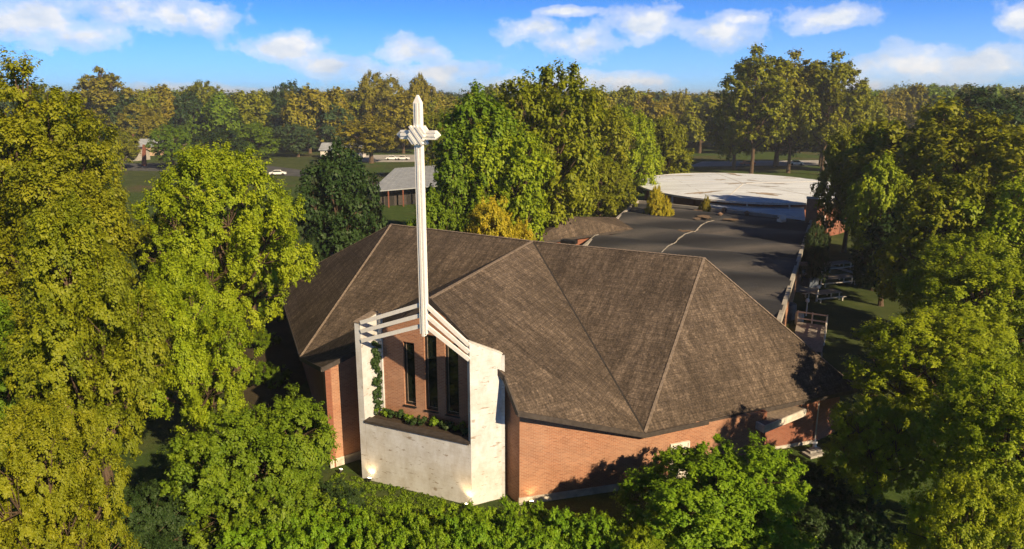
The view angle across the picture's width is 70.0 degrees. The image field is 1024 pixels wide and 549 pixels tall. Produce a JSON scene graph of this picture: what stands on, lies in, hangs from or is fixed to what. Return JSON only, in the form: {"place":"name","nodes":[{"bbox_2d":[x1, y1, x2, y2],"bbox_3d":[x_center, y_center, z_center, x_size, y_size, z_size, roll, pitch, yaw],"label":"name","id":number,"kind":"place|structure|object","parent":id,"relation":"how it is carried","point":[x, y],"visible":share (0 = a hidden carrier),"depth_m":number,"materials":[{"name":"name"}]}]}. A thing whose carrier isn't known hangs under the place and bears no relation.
{"place":"outdoors","nodes":[
{"label":"outdoors","id":0,"kind":"place"},
{"bbox_2d":[121,163,307,175],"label":"road","id":1,"kind":"structure","parent":0,"point":[154,167],"depth_m":216.07,"materials":[{"name":"grey asphalt"}]},
{"bbox_2d":[125,156,320,189],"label":"meadow","id":2,"kind":"structure","parent":0,"point":[141,177],"depth_m":207.18,"materials":[{"name":"green plant"}]},
{"bbox_2d":[144,123,196,167],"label":"tree","id":3,"kind":"object","parent":2,"relation":"on","point":[169,145],"visible":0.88,"depth_m":209.62,"materials":[{"name":"green plant"}]},
{"bbox_2d":[191,126,248,156],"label":"tree","id":4,"kind":"object","parent":2,"relation":"on","point":[238,144],"visible":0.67,"depth_m":214.75,"materials":[{"name":"green plant"}]},
{"bbox_2d":[231,121,281,159],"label":"tree","id":5,"kind":"object","parent":2,"relation":"on","point":[252,132],"visible":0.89,"depth_m":243.81,"materials":[{"name":"green plant"}]},
{"bbox_2d":[272,123,318,156],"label":"tree","id":6,"kind":"object","parent":2,"relation":"on","point":[296,137],"visible":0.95,"depth_m":254.80,"materials":[{"name":"green plant"}]},
{"bbox_2d":[230,296,306,408],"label":"dirt ground","id":7,"kind":"structure","parent":0,"point":[283,352],"depth_m":57.06,"materials":[{"name":"brown soil"}]},
{"bbox_2d":[129,137,320,373],"bbox_3d":[-20.158,-0.814,52.451,12.756,17.568,12.190,10,16,35],"label":"tree","id":8,"kind":"object","parent":7,"relation":"on","point":[206,230],"visible":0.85,"depth_m":49.74,"materials":[{"name":"green plant"}]},
{"bbox_2d":[248,361,292,389],"bbox_3d":[-17.280,7.314,52.249,2.999,1.964,3.208,-10,17,-36],"label":"shrub","id":9,"kind":"object","parent":7,"relation":"on","point":[275,375],"visible":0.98,"depth_m":51.92,"materials":[{"name":"green plant"}]},
{"bbox_2d":[356,165,437,207],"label":"porch house","id":10,"kind":"structure","parent":0,"point":[397,186],"depth_m":142.75,"materials":[{"name":"grey metal"}]},
{"bbox_2d":[322,468,511,544],"bbox_3d":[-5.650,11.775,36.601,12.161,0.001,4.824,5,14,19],"label":"front lawn","id":11,"kind":"structure","parent":0,"point":[327,473],"depth_m":38.02,"materials":[{"name":"green plant"}]},
{"bbox_2d":[313,477,366,517],"bbox_3d":[-8.607,11.180,35.404,3.422,2.455,3.199,8,16,31],"label":"shrub","id":12,"kind":"object","parent":11,"relation":"on","point":[348,491],"visible":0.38,"depth_m":35.08,"materials":[{"name":"green plant"}]},
{"bbox_2d":[0,0,1023,95],"label":"sky","id":13,"kind":"structure","parent":0,"point":[656,46],"materials":[{"name":"blue"}]},
{"bbox_2d":[1,138,1023,548],"bbox_3d":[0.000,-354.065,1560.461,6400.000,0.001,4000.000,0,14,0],"label":"ground","id":14,"kind":"structure","parent":0,"point":[151,462],"depth_m":44.70,"materials":[{"name":"green plant"}]},
{"bbox_2d":[0,294,46,515],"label":"tree","id":15,"kind":"object","parent":14,"relation":"on","point":[7,326],"visible":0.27,"depth_m":32.54,"materials":[{"name":"green plant"}]},
{"bbox_2d":[0,45,142,398],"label":"tree","id":16,"kind":"object","parent":14,"relation":"on","point":[39,149],"visible":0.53,"depth_m":42.05,"materials":[{"name":"green plant"}]},
{"bbox_2d":[0,386,144,548],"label":"tree","id":17,"kind":"object","parent":14,"relation":"on","point":[53,499],"visible":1,"depth_m":23.80,"materials":[{"name":"green plant"}]},
{"bbox_2d":[0,188,176,544],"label":"tree","id":18,"kind":"object","parent":14,"relation":"on","point":[89,295],"visible":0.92,"depth_m":29.14,"materials":[{"name":"green plant"}]},
{"bbox_2d":[66,66,138,127],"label":"tree","id":19,"kind":"object","parent":14,"relation":"on","point":[98,93],"visible":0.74,"depth_m":272.37,"materials":[{"name":"green plant"}]},
{"bbox_2d":[94,89,145,136],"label":"tree","id":20,"kind":"object","parent":14,"relation":"on","point":[115,109],"visible":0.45,"depth_m":274.73,"materials":[{"name":"green plant"}]},
{"bbox_2d":[111,129,140,168],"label":"tree","id":21,"kind":"object","parent":14,"relation":"on","point":[130,152],"visible":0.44,"depth_m":211.57,"materials":[{"name":"green plant"}]},
{"bbox_2d":[75,477,205,548],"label":"bush","id":22,"kind":"object","parent":14,"relation":"on","point":[159,528],"visible":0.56,"depth_m":30.34,"materials":[{"name":"green plant"}]},
{"bbox_2d":[113,99,167,138],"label":"tree","id":23,"kind":"object","parent":14,"relation":"on","point":[152,119],"visible":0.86,"depth_m":275.34,"materials":[{"name":"plant"}]},
{"bbox_2d":[141,84,174,137],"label":"tree","id":24,"kind":"object","parent":14,"relation":"on","point":[165,96],"visible":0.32,"depth_m":297.54,"materials":[{"name":"plant"}]},
{"bbox_2d":[127,205,216,317],"bbox_3d":[-31.465,-1.216,67.684,8.307,10.986,7.572,-11,17,-37],"label":"tree","id":25,"kind":"object","parent":14,"relation":"on","point":[144,234],"visible":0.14,"depth_m":65.00,"materials":[{"name":"green plant"}]},
{"bbox_2d":[167,90,204,145],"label":"tree","id":26,"kind":"object","parent":14,"relation":"on","point":[184,105],"visible":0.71,"depth_m":278.24,"materials":[{"name":"green plant"}]},
{"bbox_2d":[114,249,264,436],"bbox_3d":[-17.101,4.856,39.035,6.922,12.661,7.297,4,14,16],"label":"tree","id":27,"kind":"object","parent":14,"relation":"on","point":[196,370],"visible":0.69,"depth_m":38.08,"materials":[{"name":"green plant"}]},
{"bbox_2d":[179,80,227,146],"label":"tree","id":28,"kind":"object","parent":14,"relation":"on","point":[198,88],"visible":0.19,"depth_m":308.48,"materials":[{"name":"green plant"}]},
{"bbox_2d":[197,92,243,141],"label":"tree","id":29,"kind":"object","parent":14,"relation":"on","point":[215,112],"visible":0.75,"depth_m":271.37,"materials":[{"name":"green plant"}]},
{"bbox_2d":[156,378,340,548],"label":"bush","id":30,"kind":"object","parent":14,"relation":"on","point":[220,470],"visible":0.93,"depth_m":31.33,"materials":[{"name":"green plant"}]},
{"bbox_2d":[215,514,290,548],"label":"shrub","id":31,"kind":"object","parent":14,"relation":"on","point":[252,534],"visible":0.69,"depth_m":30.55,"materials":[{"name":"green plant"}]},
{"bbox_2d":[239,90,280,143],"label":"tree","id":32,"kind":"object","parent":14,"relation":"on","point":[260,103],"visible":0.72,"depth_m":275.77,"materials":[{"name":"green plant"}]},
{"bbox_2d":[265,511,324,548],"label":"shrub","id":33,"kind":"object","parent":14,"relation":"on","point":[293,536],"visible":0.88,"depth_m":30.35,"materials":[{"name":"green plant"}]},
{"bbox_2d":[279,82,332,152],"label":"tree","id":34,"kind":"object","parent":14,"relation":"on","point":[317,100],"visible":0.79,"depth_m":268.87,"materials":[{"name":"green plant"}]},
{"bbox_2d":[299,498,365,548],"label":"shrub","id":35,"kind":"object","parent":14,"relation":"on","point":[331,516],"visible":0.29,"depth_m":32.13,"materials":[{"name":"green plant"}]},
{"bbox_2d":[313,97,354,142],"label":"tree","id":36,"kind":"object","parent":14,"relation":"on","point":[332,116],"visible":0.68,"depth_m":274.04,"materials":[{"name":"green plant"}]},
{"bbox_2d":[315,86,358,142],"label":"tree","id":37,"kind":"object","parent":14,"relation":"on","point":[337,97],"visible":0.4,"depth_m":276.37,"materials":[{"name":"green plant"}]},
{"bbox_2d":[291,138,387,259],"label":"tree","id":38,"kind":"object","parent":14,"relation":"on","point":[340,179],"visible":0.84,"depth_m":72.96,"materials":[{"name":"green plant"}]},
{"bbox_2d":[305,512,380,548],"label":"shrub","id":39,"kind":"object","parent":14,"relation":"on","point":[349,531],"visible":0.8,"depth_m":30.58,"materials":[{"name":"green plant"}]},
{"bbox_2d":[333,114,398,162],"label":"tree","id":40,"kind":"object","parent":14,"relation":"on","point":[381,131],"visible":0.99,"depth_m":229.23,"materials":[{"name":"green plant"}]},
{"bbox_2d":[345,506,402,548],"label":"shrub","id":41,"kind":"object","parent":14,"relation":"on","point":[374,529],"visible":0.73,"depth_m":30.79,"materials":[{"name":"green plant"}]},
{"bbox_2d":[354,69,405,149],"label":"tree","id":42,"kind":"object","parent":14,"relation":"on","point":[382,90],"visible":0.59,"depth_m":287.11,"materials":[{"name":"green plant"}]},
{"bbox_2d":[371,499,413,548],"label":"shrub","id":43,"kind":"object","parent":14,"relation":"on","point":[393,513],"visible":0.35,"depth_m":32.65,"materials":[{"name":"green plant"}]},
{"bbox_2d":[372,507,428,548],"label":"shrub","id":44,"kind":"object","parent":14,"relation":"on","point":[399,541],"visible":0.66,"depth_m":30.71,"materials":[{"name":"green plant"}]},
{"bbox_2d":[378,91,431,153],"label":"tree","id":45,"kind":"object","parent":14,"relation":"on","point":[399,107],"visible":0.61,"depth_m":268.47,"materials":[{"name":"green plant"}]},
{"bbox_2d":[403,73,443,123],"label":"tree","id":46,"kind":"object","parent":14,"relation":"on","point":[418,86],"visible":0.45,"depth_m":287.96,"materials":[{"name":"green plant"}]},
{"bbox_2d":[401,511,460,548],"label":"shrub","id":47,"kind":"object","parent":14,"relation":"on","point":[436,536],"visible":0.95,"depth_m":30.75,"materials":[{"name":"green plant"}]},
{"bbox_2d":[404,188,461,307],"bbox_3d":[-6.926,-1.466,65.150,5.282,12.700,5.316,-6,15,-25],"label":"tree","id":48,"kind":"object","parent":14,"relation":"on","point":[437,217],"visible":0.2,"depth_m":63.62,"materials":[{"name":"green plant"}]},
{"bbox_2d":[423,106,451,165],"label":"tree","id":49,"kind":"object","parent":14,"relation":"on","point":[429,124],"visible":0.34,"depth_m":174.47,"materials":[{"name":"green plant"}]},
{"bbox_2d":[414,499,483,542],"bbox_3d":[-2.833,11.647,32.745,3.604,2.931,3.369,4,14,16],"label":"shrub","id":50,"kind":"object","parent":14,"relation":"on","point":[437,510],"visible":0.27,"depth_m":32.51,"materials":[{"name":"green plant"}]},
{"bbox_2d":[431,150,493,231],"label":"tree","id":51,"kind":"object","parent":14,"relation":"on","point":[447,186],"visible":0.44,"depth_m":72.71,"materials":[{"name":"green plant"}]},
{"bbox_2d":[436,513,491,548],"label":"shrub","id":52,"kind":"object","parent":14,"relation":"on","point":[463,534],"visible":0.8,"depth_m":30.89,"materials":[{"name":"green plant"}]},
{"bbox_2d":[425,79,535,223],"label":"tree","id":53,"kind":"object","parent":14,"relation":"on","point":[463,119],"visible":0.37,"depth_m":75.49,"materials":[{"name":"green plant"}]},
{"bbox_2d":[463,519,525,548],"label":"shrub","id":54,"kind":"object","parent":14,"relation":"on","point":[500,540],"visible":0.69,"depth_m":30.81,"materials":[{"name":"green plant"}]},
{"bbox_2d":[464,195,536,240],"bbox_3d":[-1.085,-0.617,63.615,8.294,13.640,7.584,1,14,3],"label":"bush","id":55,"kind":"object","parent":14,"relation":"on","point":[492,219],"visible":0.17,"depth_m":61.29,"materials":[{"name":"yellow plant"}]},
{"bbox_2d":[457,114,557,240],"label":"tree","id":56,"kind":"object","parent":14,"relation":"on","point":[526,187],"visible":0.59,"depth_m":73.39,"materials":[{"name":"green plant"}]},
{"bbox_2d":[481,494,534,547],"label":"shrub","id":57,"kind":"object","parent":14,"relation":"on","point":[507,510],"visible":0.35,"depth_m":32.78,"materials":[{"name":"green plant"}]},
{"bbox_2d":[493,513,560,548],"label":"shrub","id":58,"kind":"object","parent":14,"relation":"on","point":[549,543],"visible":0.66,"depth_m":30.48,"materials":[{"name":"green plant"}]},
{"bbox_2d":[487,57,608,227],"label":"tree","id":59,"kind":"object","parent":14,"relation":"on","point":[577,172],"visible":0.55,"depth_m":82.92,"materials":[{"name":"green plant"}]},
{"bbox_2d":[279,95,857,504],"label":"church","id":60,"kind":"structure","parent":14,"relation":"on","point":[562,369],"depth_m":40.48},
{"bbox_2d":[370,340,383,414],"bbox_3d":[-7.220,5.469,39.114,0.394,4.177,0.934,7,15,27],"label":"ivy","id":61,"kind":"object","parent":60,"relation":"attached to","point":[375,364],"visible":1,"depth_m":39.02,"materials":[{"name":"green plant"}]},
{"bbox_2d":[404,342,416,407],"bbox_3d":[-5.420,5.318,38.921,0.786,3.630,0.270,6,15,24],"label":"window","id":62,"kind":"structure","parent":60,"relation":"in","point":[409,356],"depth_m":39.02,"materials":[{"name":"black glass"}]},
{"bbox_2d":[424,335,438,413],"bbox_3d":[-4.216,5.195,38.326,0.839,4.276,0.270,6,15,24],"label":"window","id":63,"kind":"structure","parent":60,"relation":"in","point":[430,340],"depth_m":38.42,"materials":[{"name":"black glass"}]},
{"bbox_2d":[445,343,459,418],"bbox_3d":[-3.078,5.450,37.852,0.876,4.061,0.270,6,15,24],"label":"window","id":64,"kind":"structure","parent":60,"relation":"in","point":[452,373],"depth_m":37.97,"materials":[{"name":"black glass"}]},
{"bbox_2d":[542,505,617,548],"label":"shrub","id":65,"kind":"object","parent":14,"relation":"on","point":[581,523],"visible":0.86,"depth_m":30.76,"materials":[{"name":"green plant"}]},
{"bbox_2d":[535,216,632,244],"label":"hipped annex","id":66,"kind":"object","parent":14,"relation":"on","point":[582,230],"visible":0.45,"depth_m":84.50,"materials":[{"name":"brown"}]},
{"bbox_2d":[556,81,634,199],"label":"tree","id":67,"kind":"object","parent":14,"relation":"on","point":[613,129],"visible":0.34,"depth_m":113.03,"materials":[{"name":"green plant"}]},
{"bbox_2d":[580,511,633,548],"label":"shrub","id":68,"kind":"object","parent":14,"relation":"on","point":[612,537],"visible":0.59,"depth_m":30.44,"materials":[{"name":"green plant"}]},
{"bbox_2d":[576,152,639,216],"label":"tree","id":69,"kind":"object","parent":14,"relation":"on","point":[609,194],"visible":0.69,"depth_m":106.41,"materials":[{"name":"green plant"}]},
{"bbox_2d":[601,102,665,211],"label":"tree","id":70,"kind":"object","parent":14,"relation":"on","point":[644,135],"visible":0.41,"depth_m":124.80,"materials":[{"name":"green plant"}]},
{"bbox_2d":[608,511,673,548],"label":"bush","id":71,"kind":"object","parent":14,"relation":"on","point":[642,538],"visible":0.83,"depth_m":29.50,"materials":[{"name":"green plant"}]},
{"bbox_2d":[628,90,676,141],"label":"tree","id":72,"kind":"object","parent":14,"relation":"on","point":[649,107],"visible":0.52,"depth_m":279.81,"materials":[{"name":"green plant"}]},
{"bbox_2d":[643,185,674,216],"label":"bush","id":73,"kind":"object","parent":14,"relation":"on","point":[657,199],"visible":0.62,"depth_m":100.53,"materials":[{"name":"yellow plant"}]},
{"bbox_2d":[641,113,694,175],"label":"tree","id":74,"kind":"object","parent":14,"relation":"on","point":[668,133],"visible":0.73,"depth_m":153.72,"materials":[{"name":"green plant"}]},
{"bbox_2d":[583,200,811,325],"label":"school wing","id":75,"kind":"structure","parent":14,"relation":"on","point":[757,257],"depth_m":80.98,"materials":[{"name":"grey asphalt"}]},
{"bbox_2d":[678,94,721,152],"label":"tree","id":76,"kind":"object","parent":14,"relation":"on","point":[694,118],"visible":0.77,"depth_m":270.87,"materials":[{"name":"green plant"}]},
{"bbox_2d":[609,428,824,548],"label":"bush","id":77,"kind":"object","parent":14,"relation":"on","point":[746,498],"visible":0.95,"depth_m":30.34,"materials":[{"name":"green plant"}]},
{"bbox_2d":[701,96,766,169],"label":"tree","id":78,"kind":"object","parent":14,"relation":"on","point":[727,145],"visible":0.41,"depth_m":211.00,"materials":[{"name":"green plant"}]},
{"bbox_2d":[639,173,856,235],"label":"round hall","id":79,"kind":"structure","parent":14,"relation":"on","point":[694,189],"depth_m":118.93,"materials":[{"name":"white paint"}]},
{"bbox_2d":[710,203,804,220],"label":"link building","id":80,"kind":"structure","parent":14,"relation":"on","point":[797,213],"depth_m":103.72,"materials":[{"name":"grey brick"}]},
{"bbox_2d":[714,43,802,173],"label":"tree","id":81,"kind":"object","parent":14,"relation":"on","point":[770,97],"visible":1,"depth_m":187.43,"materials":[{"name":"green plant"}]},
{"bbox_2d":[755,110,815,166],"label":"tree","id":82,"kind":"object","parent":14,"relation":"on","point":[782,148],"visible":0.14,"depth_m":218.19,"materials":[{"name":"green plant"}]},
{"bbox_2d":[769,48,834,172],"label":"tree","id":83,"kind":"object","parent":14,"relation":"on","point":[799,65],"visible":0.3,"depth_m":194.86,"materials":[{"name":"green plant"}]},
{"bbox_2d":[763,459,845,514],"bbox_3d":[14.525,10.712,37.005,4.278,2.243,4.678,6,15,23],"label":"bush","id":84,"kind":"object","parent":14,"relation":"on","point":[817,470],"visible":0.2,"depth_m":36.69,"materials":[{"name":"green plant"}]},
{"bbox_2d":[782,495,834,548],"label":"shrub","id":85,"kind":"object","parent":14,"relation":"on","point":[815,516],"visible":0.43,"depth_m":33.25,"materials":[{"name":"green plant"}]},
{"bbox_2d":[795,473,855,529],"bbox_3d":[15.166,11.088,35.788,3.422,2.455,3.199,-3,14,-12],"label":"shrub","id":86,"kind":"object","parent":14,"relation":"on","point":[833,492],"visible":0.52,"depth_m":35.27,"materials":[{"name":"green plant"}]},
{"bbox_2d":[792,49,871,174],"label":"tree","id":87,"kind":"object","parent":14,"relation":"on","point":[831,83],"visible":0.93,"depth_m":189.27,"materials":[{"name":"green plant"}]},
{"bbox_2d":[831,89,887,150],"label":"tree","id":88,"kind":"object","parent":14,"relation":"on","point":[871,109],"visible":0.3,"depth_m":195.46,"materials":[{"name":"green plant"}]},
{"bbox_2d":[824,495,897,548],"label":"shrub","id":89,"kind":"object","parent":14,"relation":"on","point":[860,538],"visible":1,"depth_m":32.88,"materials":[{"name":"green plant"}]},
{"bbox_2d":[816,392,940,513],"bbox_3d":[17.631,8.868,35.586,5.838,6.309,5.579,-7,15,-27],"label":"tree","id":90,"kind":"object","parent":14,"relation":"on","point":[878,465],"visible":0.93,"depth_m":34.43,"materials":[{"name":"green plant"}]},
{"bbox_2d":[869,90,909,132],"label":"tree","id":91,"kind":"object","parent":14,"relation":"on","point":[898,105],"visible":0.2,"depth_m":264.70,"materials":[{"name":"green plant"}]},
{"bbox_2d":[893,82,932,138],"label":"tree","id":92,"kind":"object","parent":14,"relation":"on","point":[912,94],"visible":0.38,"depth_m":283.40,"materials":[{"name":"green plant"}]},
{"bbox_2d":[839,304,1023,461],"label":"tree","id":93,"kind":"object","parent":14,"relation":"on","point":[912,367],"visible":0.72,"depth_m":39.52,"materials":[{"name":"green plant"}]},
{"bbox_2d":[890,467,1023,548],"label":"tree","id":94,"kind":"object","parent":14,"relation":"on","point":[967,504],"visible":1,"depth_m":23.93,"materials":[{"name":"green plant"}]},
{"bbox_2d":[893,230,1023,369],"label":"tree","id":95,"kind":"object","parent":14,"relation":"on","point":[995,281],"visible":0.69,"depth_m":46.98,"materials":[{"name":"green plant"}]},
{"bbox_2d":[911,352,1023,548],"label":"tree","id":96,"kind":"object","parent":14,"relation":"on","point":[980,431],"visible":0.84,"depth_m":29.92,"materials":[{"name":"green plant"}]},
{"bbox_2d":[919,173,1023,313],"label":"tree","id":97,"kind":"object","parent":14,"relation":"on","point":[1005,219],"visible":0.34,"depth_m":55.00,"materials":[{"name":"green plant"}]},
{"bbox_2d":[934,82,1023,183],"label":"tree","id":98,"kind":"object","parent":14,"relation":"on","point":[980,95],"visible":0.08,"depth_m":115.83,"materials":[{"name":"green plant"}]},
{"bbox_2d":[691,160,818,166],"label":"park road","id":99,"kind":"structure","parent":0,"point":[758,163],"depth_m":232.79,"materials":[{"name":"grey asphalt"}]},
{"bbox_2d":[787,230,923,408],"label":"lawn","id":100,"kind":"structure","parent":0,"point":[855,307],"depth_m":70.42,"materials":[{"name":"green plant"}]},
{"bbox_2d":[794,310,827,356],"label":"railed deck","id":101,"kind":"structure","parent":100,"relation":"on","point":[812,335],"depth_m":63.00,"materials":[{"name":"grey wood"}]},
{"bbox_2d":[799,217,831,282],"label":"bush","id":102,"kind":"object","parent":100,"relation":"on","point":[818,259],"visible":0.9,"depth_m":78.71,"materials":[{"name":"green plant"}]},
{"bbox_2d":[810,119,877,252],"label":"tree","id":103,"kind":"object","parent":100,"relation":"on","point":[832,167],"visible":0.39,"depth_m":94.39,"materials":[{"name":"green plant"}]},
{"bbox_2d":[841,150,917,290],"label":"tree","id":104,"kind":"object","parent":100,"relation":"on","point":[877,181],"visible":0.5,"depth_m":75.16,"materials":[{"name":"green plant"}]},
{"bbox_2d":[848,205,910,306],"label":"tree","id":105,"kind":"object","parent":100,"relation":"on","point":[880,231],"visible":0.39,"depth_m":71.11,"materials":[{"name":"green plant"}]},
{"bbox_2d":[839,117,933,239],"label":"tree","id":106,"kind":"object","parent":100,"relation":"on","point":[870,146],"visible":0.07,"depth_m":90.11,"materials":[{"name":"green plant"}]},
{"bbox_2d":[830,92,1023,227],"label":"tree","id":107,"kind":"object","parent":100,"relation":"on","point":[940,115],"visible":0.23,"depth_m":82.56,"materials":[{"name":"green plant"}]},
{"bbox_2d":[872,168,1000,309],"bbox_3d":[35.787,-1.570,61.165,9.844,14.796,10.799,8,16,31],"label":"tree","id":108,"kind":"object","parent":100,"relation":"on","point":[913,234],"visible":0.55,"depth_m":59.26,"materials":[{"name":"green plant"}]},
{"bbox_2d":[907,107,1023,226],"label":"tree","id":109,"kind":"object","parent":100,"relation":"on","point":[992,160],"visible":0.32,"depth_m":72.84,"materials":[{"name":"green plant"}]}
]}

